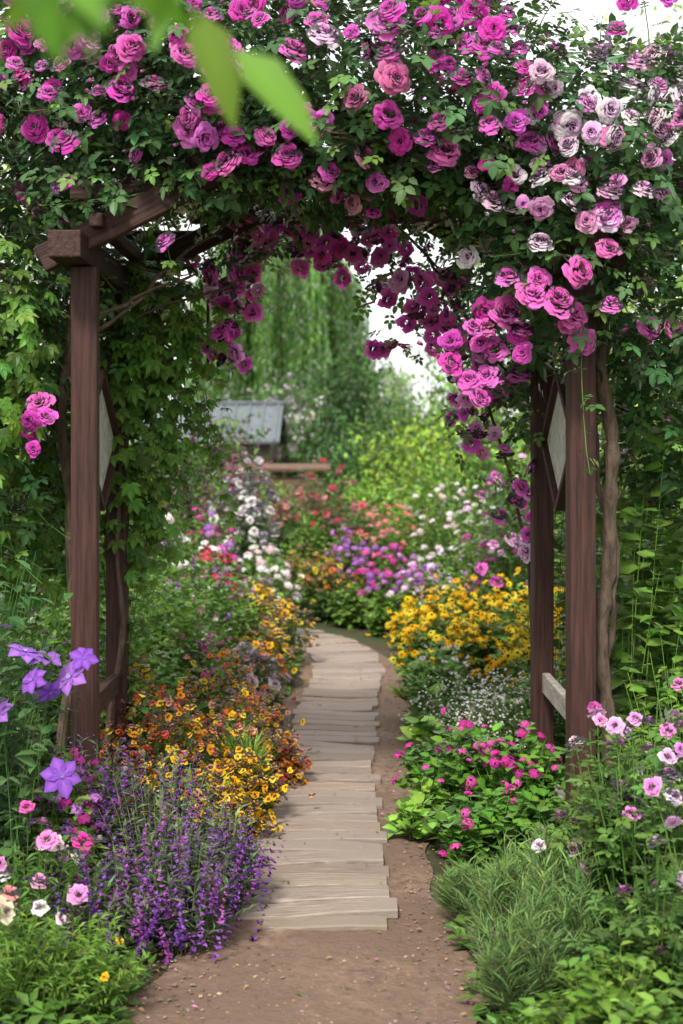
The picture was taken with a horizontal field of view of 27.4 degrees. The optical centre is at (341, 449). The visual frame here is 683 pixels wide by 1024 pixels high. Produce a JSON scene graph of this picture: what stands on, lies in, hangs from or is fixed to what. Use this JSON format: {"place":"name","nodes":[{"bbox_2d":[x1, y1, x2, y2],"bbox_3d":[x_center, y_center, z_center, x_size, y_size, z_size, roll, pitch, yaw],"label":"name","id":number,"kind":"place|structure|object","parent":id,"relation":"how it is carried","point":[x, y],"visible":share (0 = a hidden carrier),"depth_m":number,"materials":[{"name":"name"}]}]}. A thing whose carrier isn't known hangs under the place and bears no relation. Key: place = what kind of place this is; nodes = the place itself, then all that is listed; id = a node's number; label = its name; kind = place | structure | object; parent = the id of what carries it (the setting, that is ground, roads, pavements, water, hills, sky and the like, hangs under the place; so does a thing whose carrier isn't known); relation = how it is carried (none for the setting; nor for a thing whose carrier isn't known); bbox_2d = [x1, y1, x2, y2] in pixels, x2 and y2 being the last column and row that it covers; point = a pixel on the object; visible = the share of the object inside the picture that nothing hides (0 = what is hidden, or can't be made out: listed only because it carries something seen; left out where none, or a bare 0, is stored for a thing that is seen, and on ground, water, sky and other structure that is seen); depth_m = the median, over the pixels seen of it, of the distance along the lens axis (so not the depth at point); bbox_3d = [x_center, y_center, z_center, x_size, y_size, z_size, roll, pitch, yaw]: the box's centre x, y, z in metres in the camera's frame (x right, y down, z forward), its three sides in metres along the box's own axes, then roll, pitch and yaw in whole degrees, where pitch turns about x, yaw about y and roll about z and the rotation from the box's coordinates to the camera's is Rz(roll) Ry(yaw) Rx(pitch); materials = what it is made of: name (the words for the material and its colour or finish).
{"place":"outdoors","nodes":[
{"label":"outdoors","id":0,"kind":"place"},
{"bbox_2d":[1,0,318,145],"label":"overhanging branch","id":1,"kind":"object","parent":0,"point":[269,82],"visible":1,"depth_m":1.48,"materials":[{"name":"green plant"}]},
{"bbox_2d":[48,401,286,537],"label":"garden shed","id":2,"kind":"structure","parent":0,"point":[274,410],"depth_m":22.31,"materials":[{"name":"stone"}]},
{"bbox_2d":[111,643,489,1023],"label":"dirt path","id":3,"kind":"structure","parent":0,"point":[359,1005],"depth_m":4.29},
{"bbox_2d":[122,651,489,1023],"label":"path pebbles","id":4,"kind":"object","parent":3,"relation":"on","point":[269,979],"visible":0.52,"depth_m":4.26,"materials":[{"name":"brown stone"}]},
{"bbox_2d":[237,627,397,931],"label":"plank walkway","id":5,"kind":"structure","parent":3,"relation":"on","point":[317,893],"depth_m":5.96,"materials":[{"name":"beige wood"}]},
{"bbox_2d":[13,550,598,1023],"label":"garden bed soil","id":6,"kind":"structure","parent":0,"point":[385,650],"depth_m":6.43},
{"bbox_2d":[0,601,70,781],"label":"leafy shrub","id":7,"kind":"object","parent":6,"relation":"on","point":[56,703],"visible":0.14,"depth_m":6.49,"materials":[{"name":"green plant"}]},
{"bbox_2d":[0,874,93,1023],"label":"cosmos plant","id":8,"kind":"object","parent":6,"relation":"on","point":[7,917],"visible":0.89,"depth_m":3.81,"materials":[{"name":"green plant"}]},
{"bbox_2d":[0,552,98,921],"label":"clematis vine","id":9,"kind":"object","parent":6,"relation":"on","point":[61,776],"visible":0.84,"depth_m":4.58,"materials":[{"name":"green plant"}]},
{"bbox_2d":[0,553,105,721],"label":"leafy shrub","id":10,"kind":"object","parent":6,"relation":"on","point":[63,647],"visible":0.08,"depth_m":7.55,"materials":[{"name":"green plant"}]},
{"bbox_2d":[0,800,122,969],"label":"cosmos plant","id":11,"kind":"object","parent":6,"relation":"on","point":[49,839],"visible":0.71,"depth_m":4.27,"materials":[{"name":"green plant"}]},
{"bbox_2d":[5,907,151,1023],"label":"cosmos plant","id":12,"kind":"object","parent":6,"relation":"on","point":[96,981],"visible":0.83,"depth_m":3.90,"materials":[{"name":"green plant"}]},
{"bbox_2d":[21,747,138,905],"bbox_3d":[-0.912,1.326,4.824,0.429,0.600,0.446,0,0,0],"label":"phlox patch","id":13,"kind":"object","parent":6,"relation":"on","point":[81,817],"visible":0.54,"depth_m":4.78,"materials":[{"name":"green plant"}]},
{"bbox_2d":[0,724,182,864],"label":"lavender bush","id":14,"kind":"object","parent":6,"relation":"on","point":[104,793],"visible":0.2,"depth_m":4.96,"materials":[{"name":"purple plant"}]},
{"bbox_2d":[14,825,189,964],"bbox_3d":[-0.753,1.411,4.413,0.546,0.416,0.565,0,0,43],"label":"lavender bush","id":15,"kind":"object","parent":6,"relation":"on","point":[132,919],"visible":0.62,"depth_m":4.33,"materials":[{"name":"purple plant"}]},
{"bbox_2d":[69,656,200,776],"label":"lantana bush","id":16,"kind":"object","parent":6,"relation":"on","point":[148,720],"visible":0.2,"depth_m":6.32,"materials":[{"name":"orange plant"}]},
{"bbox_2d":[62,615,209,747],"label":"leafy shrub","id":17,"kind":"object","parent":6,"relation":"on","point":[171,680],"visible":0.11,"depth_m":7.02,"materials":[{"name":"green plant"}]},
{"bbox_2d":[53,552,238,691],"bbox_3d":[-1.151,1.056,8.011,1.130,1.089,0.991,0,0,0],"label":"leafy shrub","id":18,"kind":"object","parent":6,"relation":"on","point":[160,638],"visible":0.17,"depth_m":7.94,"materials":[{"name":"green plant"}]},
{"bbox_2d":[100,741,193,836],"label":"lantana bush","id":19,"kind":"object","parent":6,"relation":"on","point":[134,762],"visible":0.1,"depth_m":5.58,"materials":[{"name":"orange plant"}]},
{"bbox_2d":[62,738,261,895],"bbox_3d":[-0.646,1.285,4.816,0.631,0.632,0.706,0,0,-20],"label":"lavender bush","id":20,"kind":"object","parent":6,"relation":"on","point":[162,804],"visible":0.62,"depth_m":4.76,"materials":[{"name":"purple plant"}]},
{"bbox_2d":[100,679,254,792],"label":"lantana bush","id":21,"kind":"object","parent":6,"relation":"on","point":[176,731],"visible":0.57,"depth_m":6.02,"materials":[{"name":"orange plant"}]},
{"bbox_2d":[122,747,247,839],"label":"lantana bush","id":22,"kind":"object","parent":6,"relation":"on","point":[207,779],"visible":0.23,"depth_m":5.60,"materials":[{"name":"orange plant"}]},
{"bbox_2d":[101,809,273,964],"bbox_3d":[-0.490,1.383,4.488,0.529,0.440,0.481,0,0,-29],"label":"lavender bush","id":23,"kind":"object","parent":6,"relation":"on","point":[197,916],"visible":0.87,"depth_m":4.43,"materials":[{"name":"purple plant"}]},
{"bbox_2d":[144,384,252,580],"bbox_3d":[-1.431,0.480,13.469,0.923,2.240,1.174,0,0,26],"label":"shrub","id":24,"kind":"object","parent":6,"relation":"on","point":[198,488],"visible":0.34,"depth_m":13.49,"materials":[{"name":"green plant"}]},
{"bbox_2d":[145,536,266,656],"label":"leafy shrub","id":25,"kind":"object","parent":6,"relation":"on","point":[233,624],"visible":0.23,"depth_m":9.44,"materials":[{"name":"green plant"}]},
{"bbox_2d":[170,617,243,721],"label":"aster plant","id":26,"kind":"object","parent":6,"relation":"on","point":[199,644],"visible":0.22,"depth_m":7.77,"materials":[{"name":"green plant"}]},
{"bbox_2d":[176,505,240,587],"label":"phlox patch","id":27,"kind":"object","parent":6,"relation":"on","point":[212,534],"visible":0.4,"depth_m":11.94,"materials":[{"name":"purple plant"}]},
{"bbox_2d":[157,645,296,742],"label":"lantana bush","id":28,"kind":"object","parent":6,"relation":"on","point":[235,682],"visible":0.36,"depth_m":7.24,"materials":[{"name":"orange plant"}]},
{"bbox_2d":[166,406,290,546],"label":"evergreen shrub","id":29,"kind":"object","parent":6,"relation":"on","point":[230,441],"visible":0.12,"depth_m":20.24,"materials":[{"name":"green plant"}]},
{"bbox_2d":[178,779,287,921],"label":"lavender bush","id":30,"kind":"object","parent":6,"relation":"on","point":[250,883],"visible":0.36,"depth_m":4.81,"materials":[{"name":"purple plant"}]},
{"bbox_2d":[195,779,282,845],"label":"lantana bush","id":31,"kind":"object","parent":6,"relation":"on","point":[261,817],"visible":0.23,"depth_m":5.58,"materials":[{"name":"yellow plant"}]},
{"bbox_2d":[192,428,291,601],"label":"white rose bush","id":32,"kind":"object","parent":6,"relation":"on","point":[257,535],"visible":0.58,"depth_m":12.87,"materials":[{"name":"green plant"}]},
{"bbox_2d":[182,675,303,775],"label":"lantana bush","id":33,"kind":"object","parent":6,"relation":"on","point":[239,717],"visible":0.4,"depth_m":6.47,"materials":[{"name":"orange plant"}]},
{"bbox_2d":[215,641,291,722],"bbox_3d":[-0.492,1.367,8.090,0.454,0.495,0.468,0,0,44],"label":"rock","id":34,"kind":"object","parent":6,"relation":"on","point":[246,646],"visible":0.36,"depth_m":8.11,"materials":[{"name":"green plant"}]},
{"bbox_2d":[208,691,304,752],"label":"lantana bush","id":35,"kind":"object","parent":6,"relation":"on","point":[273,714],"visible":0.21,"depth_m":6.99,"materials":[{"name":"orange plant"}]},
{"bbox_2d":[224,578,289,654],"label":"marigold patch","id":36,"kind":"object","parent":6,"relation":"on","point":[261,590],"visible":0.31,"depth_m":9.95,"materials":[{"name":"yellow plant"}]},
{"bbox_2d":[199,745,315,815],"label":"lantana bush","id":37,"kind":"object","parent":6,"relation":"on","point":[267,790],"visible":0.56,"depth_m":5.90,"materials":[{"name":"yellow plant"}]},
{"bbox_2d":[223,544,307,612],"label":"phlox patch","id":38,"kind":"object","parent":6,"relation":"on","point":[260,571],"visible":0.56,"depth_m":11.53,"materials":[{"name":"white plant"}]},
{"bbox_2d":[225,613,314,685],"bbox_3d":[-0.529,1.348,9.314,0.517,0.518,0.643,0,0,-43],"label":"marigold patch","id":39,"kind":"object","parent":6,"relation":"on","point":[270,644],"visible":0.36,"depth_m":9.24,"materials":[{"name":"yellow plant"}]},
{"bbox_2d":[227,464,330,523],"bbox_3d":[-0.850,0.893,19.030,1.400,1.413,0.300,0,0,0],"label":"wooden fence","id":40,"kind":"object","parent":6,"relation":"on","point":[279,469],"visible":0.17,"depth_m":18.98,"materials":[{"name":"brown wood"}]},
{"bbox_2d":[250,597,320,663],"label":"marigold patch","id":41,"kind":"object","parent":6,"relation":"on","point":[295,623],"visible":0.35,"depth_m":10.23,"materials":[{"name":"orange plant"}]},
{"bbox_2d":[260,734,313,785],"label":"lantana bush","id":42,"kind":"object","parent":6,"relation":"on","point":[292,759],"visible":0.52,"depth_m":6.54,"materials":[{"name":"orange plant"}]},
{"bbox_2d":[238,361,367,506],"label":"mock orange shrub","id":43,"kind":"object","parent":6,"relation":"on","point":[289,398],"visible":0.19,"depth_m":24.78,"materials":[{"name":"green plant"}]},
{"bbox_2d":[282,508,336,583],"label":"leafy shrub","id":44,"kind":"object","parent":6,"relation":"on","point":[318,548],"visible":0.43,"depth_m":15.50,"materials":[{"name":"green plant"}]},
{"bbox_2d":[280,458,361,563],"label":"red rose bush","id":45,"kind":"object","parent":6,"relation":"on","point":[336,521],"visible":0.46,"depth_m":16.88,"materials":[{"name":"green plant"}]},
{"bbox_2d":[293,544,363,616],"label":"marigold patch","id":46,"kind":"object","parent":6,"relation":"on","point":[324,580],"visible":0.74,"depth_m":13.32,"materials":[{"name":"yellow plant"}]},
{"bbox_2d":[34,98,627,820],"bbox_3d":[-0.030,0.167,5.755,2.221,2.925,1.420,0,0,0],"label":"wooden pergola","id":47,"kind":"object","parent":6,"relation":"on","point":[560,480],"visible":0.5,"depth_m":5.25,"materials":[{"name":"brown wood"}]},
{"bbox_2d":[0,231,251,754],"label":"virginia creeper","id":48,"kind":"object","parent":47,"relation":"attached to","point":[155,370],"visible":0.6,"depth_m":6.14,"materials":[{"name":"green plant"}]},
{"bbox_2d":[274,433,392,539],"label":"evergreen shrub","id":49,"kind":"object","parent":6,"relation":"on","point":[340,460],"visible":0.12,"depth_m":19.89,"materials":[{"name":"green plant"}]},
{"bbox_2d":[0,0,682,788],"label":"climbing rose","id":50,"kind":"object","parent":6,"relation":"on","point":[612,176],"visible":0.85,"depth_m":5.18,"materials":[{"name":"green plant"}]},
{"bbox_2d":[0,566,682,1023],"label":"ground cover","id":51,"kind":"object","parent":6,"relation":"on","point":[38,1010],"visible":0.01,"depth_m":3.93,"materials":[{"name":"green plant"}]},
{"bbox_2d":[273,312,422,506],"bbox_3d":[0.178,-0.132,22.964,2.973,4.253,2.453,0,0,0],"label":"evergreen shrub","id":52,"kind":"object","parent":6,"relation":"on","point":[349,395],"visible":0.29,"depth_m":22.81,"materials":[{"name":"green plant"}]},
{"bbox_2d":[322,581,376,629],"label":"leafy shrub","id":53,"kind":"object","parent":6,"relation":"on","point":[349,615],"visible":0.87,"depth_m":12.50,"materials":[{"name":"green plant"}]},
{"bbox_2d":[320,526,382,592],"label":"phlox patch","id":54,"kind":"object","parent":6,"relation":"on","point":[347,556],"visible":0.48,"depth_m":14.69,"materials":[{"name":"purple plant"}]},
{"bbox_2d":[332,500,384,561],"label":"red rose bush","id":55,"kind":"object","parent":6,"relation":"on","point":[361,527],"visible":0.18,"depth_m":15.74,"materials":[{"name":"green plant"}]},
{"bbox_2d":[288,455,444,566],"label":"lime shrub","id":56,"kind":"object","parent":6,"relation":"on","point":[364,495],"visible":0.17,"depth_m":17.52,"materials":[{"name":"green plant"}]},
{"bbox_2d":[324,417,433,507],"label":"evergreen shrub","id":57,"kind":"object","parent":6,"relation":"on","point":[378,439],"visible":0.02,"depth_m":20.35,"materials":[{"name":"green plant"}]},
{"bbox_2d":[337,542,425,608],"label":"phlox patch","id":58,"kind":"object","parent":6,"relation":"on","point":[374,584],"visible":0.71,"depth_m":13.28,"materials":[{"name":"purple plant"}]},
{"bbox_2d":[361,588,404,636],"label":"leafy shrub","id":59,"kind":"object","parent":6,"relation":"on","point":[378,619],"visible":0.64,"depth_m":11.92,"materials":[{"name":"green plant"}]},
{"bbox_2d":[358,499,434,582],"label":"rose bush","id":60,"kind":"object","parent":6,"relation":"on","point":[383,534],"visible":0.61,"depth_m":14.92,"materials":[{"name":"green plant"}]},
{"bbox_2d":[338,404,489,530],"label":"bright green shrub","id":61,"kind":"object","parent":6,"relation":"on","point":[396,465],"visible":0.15,"depth_m":19.33,"materials":[{"name":"green plant"}]},
{"bbox_2d":[382,793,446,840],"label":"hosta plant","id":62,"kind":"object","parent":6,"relation":"on","point":[409,820],"visible":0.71,"depth_m":5.72,"materials":[{"name":"green plant"}]},
{"bbox_2d":[381,456,459,579],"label":"leafy shrub","id":63,"kind":"object","parent":6,"relation":"on","point":[420,501],"visible":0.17,"depth_m":15.92,"materials":[{"name":"green plant"}]},
{"bbox_2d":[386,555,457,616],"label":"phlox patch","id":64,"kind":"object","parent":6,"relation":"on","point":[415,581],"visible":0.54,"depth_m":11.89,"materials":[{"name":"white plant"}]},
{"bbox_2d":[396,776,453,814],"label":"hosta plant","id":65,"kind":"object","parent":6,"relation":"on","point":[436,794],"visible":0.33,"depth_m":5.96,"materials":[{"name":"green plant"}]},
{"bbox_2d":[396,716,457,754],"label":"hosta plant","id":66,"kind":"object","parent":6,"relation":"on","point":[424,727],"visible":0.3,"depth_m":7.00,"materials":[{"name":"green plant"}]},
{"bbox_2d":[389,593,475,683],"bbox_3d":[0.676,1.270,9.219,0.721,0.660,0.795,0,0,34],"label":"rudbeckia patch","id":67,"kind":"object","parent":6,"relation":"on","point":[432,622],"visible":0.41,"depth_m":9.14,"materials":[{"name":"yellow plant"}]},
{"bbox_2d":[400,638,480,724],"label":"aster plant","id":68,"kind":"object","parent":6,"relation":"on","point":[455,667],"visible":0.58,"depth_m":7.96,"materials":[{"name":"green plant"}]},
{"bbox_2d":[394,475,489,584],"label":"rose bush","id":69,"kind":"object","parent":6,"relation":"on","point":[431,546],"visible":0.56,"depth_m":13.88,"materials":[{"name":"green plant"}]},
{"bbox_2d":[387,574,499,639],"bbox_3d":[0.789,1.264,10.426,0.873,0.675,0.925,0,0,11],"label":"rudbeckia patch","id":70,"kind":"object","parent":6,"relation":"on","point":[456,595],"visible":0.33,"depth_m":10.30,"materials":[{"name":"yellow plant"}]},
{"bbox_2d":[370,349,529,494],"bbox_3d":[2.040,0.098,22.986,3.120,3.512,3.091,0,0,-29],"label":"bright green shrub","id":71,"kind":"object","parent":6,"relation":"on","point":[439,391],"visible":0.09,"depth_m":22.98,"materials":[{"name":"green plant"}]},
{"bbox_2d":[387,707,514,806],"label":"geranium plant","id":72,"kind":"object","parent":6,"relation":"on","point":[449,779],"visible":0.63,"depth_m":6.10,"materials":[{"name":"green plant"}]},
{"bbox_2d":[398,670,514,734],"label":"gypsophila plant","id":73,"kind":"object","parent":6,"relation":"on","point":[442,717],"visible":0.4,"depth_m":7.27,"materials":[{"name":"green plant"}]},
{"bbox_2d":[428,851,493,924],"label":"ornamental grass","id":74,"kind":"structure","parent":6,"relation":"on","point":[452,903],"depth_m":4.69,"materials":[{"name":"green plant"}]},
{"bbox_2d":[365,408,563,572],"bbox_3d":[1.732,0.681,16.912,2.891,2.756,2.296,0,0,0],"label":"lime shrub","id":75,"kind":"object","parent":6,"relation":"on","point":[464,471],"visible":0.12,"depth_m":16.92,"materials":[{"name":"green plant"}]},
{"bbox_2d":[414,499,520,618],"bbox_3d":[1.170,0.994,12.180,0.972,1.212,0.994,0,0,44],"label":"phlox patch","id":76,"kind":"object","parent":6,"relation":"on","point":[465,554],"visible":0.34,"depth_m":12.12,"materials":[{"name":"white plant"}]},
{"bbox_2d":[409,679,529,751],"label":"gypsophila plant","id":77,"kind":"object","parent":6,"relation":"on","point":[479,721],"visible":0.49,"depth_m":6.76,"materials":[{"name":"green plant"}]},
{"bbox_2d":[427,580,526,698],"bbox_3d":[0.920,1.210,8.943,0.750,0.782,0.747,0,0,0],"label":"rudbeckia patch","id":78,"kind":"object","parent":6,"relation":"on","point":[478,650],"visible":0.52,"depth_m":8.80,"materials":[{"name":"yellow plant"}]},
{"bbox_2d":[424,420,529,577],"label":"leafy shrub","id":79,"kind":"object","parent":6,"relation":"on","point":[478,472],"visible":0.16,"depth_m":14.79,"materials":[{"name":"green plant"}]},
{"bbox_2d":[419,778,553,865],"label":"geranium plant","id":80,"kind":"object","parent":6,"relation":"on","point":[472,820],"visible":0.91,"depth_m":5.39,"materials":[{"name":"green plant"}]},
{"bbox_2d":[450,471,529,631],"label":"pink rose bush","id":81,"kind":"object","parent":6,"relation":"on","point":[500,551],"visible":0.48,"depth_m":10.92,"materials":[{"name":"green plant"}]},
{"bbox_2d":[447,827,549,951],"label":"ornamental grass","id":82,"kind":"object","parent":6,"relation":"on","point":[502,885],"depth_m":4.37,"materials":[{"name":"green plant"}]},
{"bbox_2d":[444,720,564,812],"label":"geranium plant","id":83,"kind":"object","parent":6,"relation":"on","point":[499,764],"visible":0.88,"depth_m":5.91,"materials":[{"name":"green plant"}]},
{"bbox_2d":[454,599,563,722],"bbox_3d":[1.073,1.238,7.969,0.903,0.729,0.766,0,0,0],"label":"rudbeckia patch","id":84,"kind":"object","parent":6,"relation":"on","point":[506,657],"visible":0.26,"depth_m":7.92,"materials":[{"name":"green plant"}]},
{"bbox_2d":[457,889,581,1013],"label":"ornamental grass","id":85,"kind":"object","parent":6,"relation":"on","point":[507,979],"depth_m":3.90,"materials":[{"name":"green plant"}]},
{"bbox_2d":[476,567,563,653],"bbox_3d":[1.265,1.186,9.236,0.862,0.830,0.943,0,0,0],"label":"rudbeckia patch","id":86,"kind":"object","parent":6,"relation":"on","point":[514,600],"visible":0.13,"depth_m":9.17,"materials":[{"name":"yellow plant"}]},
{"bbox_2d":[488,658,564,769],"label":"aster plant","id":87,"kind":"object","parent":6,"relation":"on","point":[523,701],"visible":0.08,"depth_m":6.85,"materials":[{"name":"green plant"}]},
{"bbox_2d":[489,785,564,858],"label":"geranium plant","id":88,"kind":"object","parent":6,"relation":"on","point":[538,807],"visible":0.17,"depth_m":5.43,"materials":[{"name":"green plant"}]},
{"bbox_2d":[509,813,576,895],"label":"ornamental grass","id":89,"kind":"object","parent":6,"relation":"on","point":[552,859],"depth_m":4.58,"materials":[{"name":"green plant"}]},
{"bbox_2d":[489,832,609,984],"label":"ornamental grass","id":90,"kind":"object","parent":6,"relation":"on","point":[575,914],"depth_m":4.17,"materials":[{"name":"green plant"}]},
{"bbox_2d":[519,940,682,1023],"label":"green shrub","id":91,"kind":"object","parent":6,"relation":"on","point":[617,1003],"visible":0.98,"depth_m":3.57,"materials":[{"name":"green plant"}]},
{"bbox_2d":[531,701,682,925],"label":"pink rose bush","id":92,"kind":"object","parent":6,"relation":"on","point":[593,711],"visible":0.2,"depth_m":4.50,"materials":[{"name":"green plant"}]},
{"bbox_2d":[549,674,682,951],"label":"pink rose bush","id":93,"kind":"object","parent":6,"relation":"on","point":[626,861],"visible":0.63,"depth_m":4.27,"materials":[{"name":"green plant"}]},
{"bbox_2d":[553,298,682,797],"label":"honeysuckle vine","id":94,"kind":"object","parent":6,"relation":"on","point":[656,595],"visible":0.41,"depth_m":5.70,"materials":[{"name":"green plant"}]},
{"bbox_2d":[555,838,682,1010],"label":"shrub","id":95,"kind":"object","parent":6,"relation":"on","point":[655,935],"visible":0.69,"depth_m":3.81,"materials":[{"name":"green plant"}]},
{"bbox_2d":[599,630,682,842],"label":"green shrub","id":96,"kind":"object","parent":6,"relation":"on","point":[669,690],"visible":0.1,"depth_m":5.25,"materials":[{"name":"green plant"}]},
{"bbox_2d":[607,772,682,926],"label":"pink rose bush","id":97,"kind":"object","parent":6,"relation":"on","point":[650,791],"visible":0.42,"depth_m":4.10,"materials":[{"name":"green plant"}]},
{"bbox_2d":[625,653,682,866],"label":"pink rose bush","id":98,"kind":"object","parent":6,"relation":"on","point":[662,731],"visible":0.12,"depth_m":4.58,"materials":[{"name":"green plant"}]},
{"bbox_2d":[0,0,682,449],"label":"sky","id":99,"kind":"structure","parent":0,"point":[598,8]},
{"bbox_2d":[342,359,419,449],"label":"shrub","id":100,"kind":"object","parent":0,"point":[397,391],"visible":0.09,"depth_m":47.64,"materials":[{"name":"green plant"}]},
{"bbox_2d":[383,114,682,466],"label":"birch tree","id":101,"kind":"object","parent":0,"point":[442,400],"visible":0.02,"depth_m":23.89,"materials":[{"name":"green plant"}]},
{"label":"ground","id":102,"kind":"structure","parent":0,"visible":0},
{"bbox_2d":[185,224,376,458],"bbox_3d":[-1.775,-3.009,39.971,5.576,9.271,4.607,0,0,0],"label":"weeping willow","id":103,"kind":"object","parent":102,"relation":"on","point":[298,328],"visible":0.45,"depth_m":38.46,"materials":[{"name":"green plant"}]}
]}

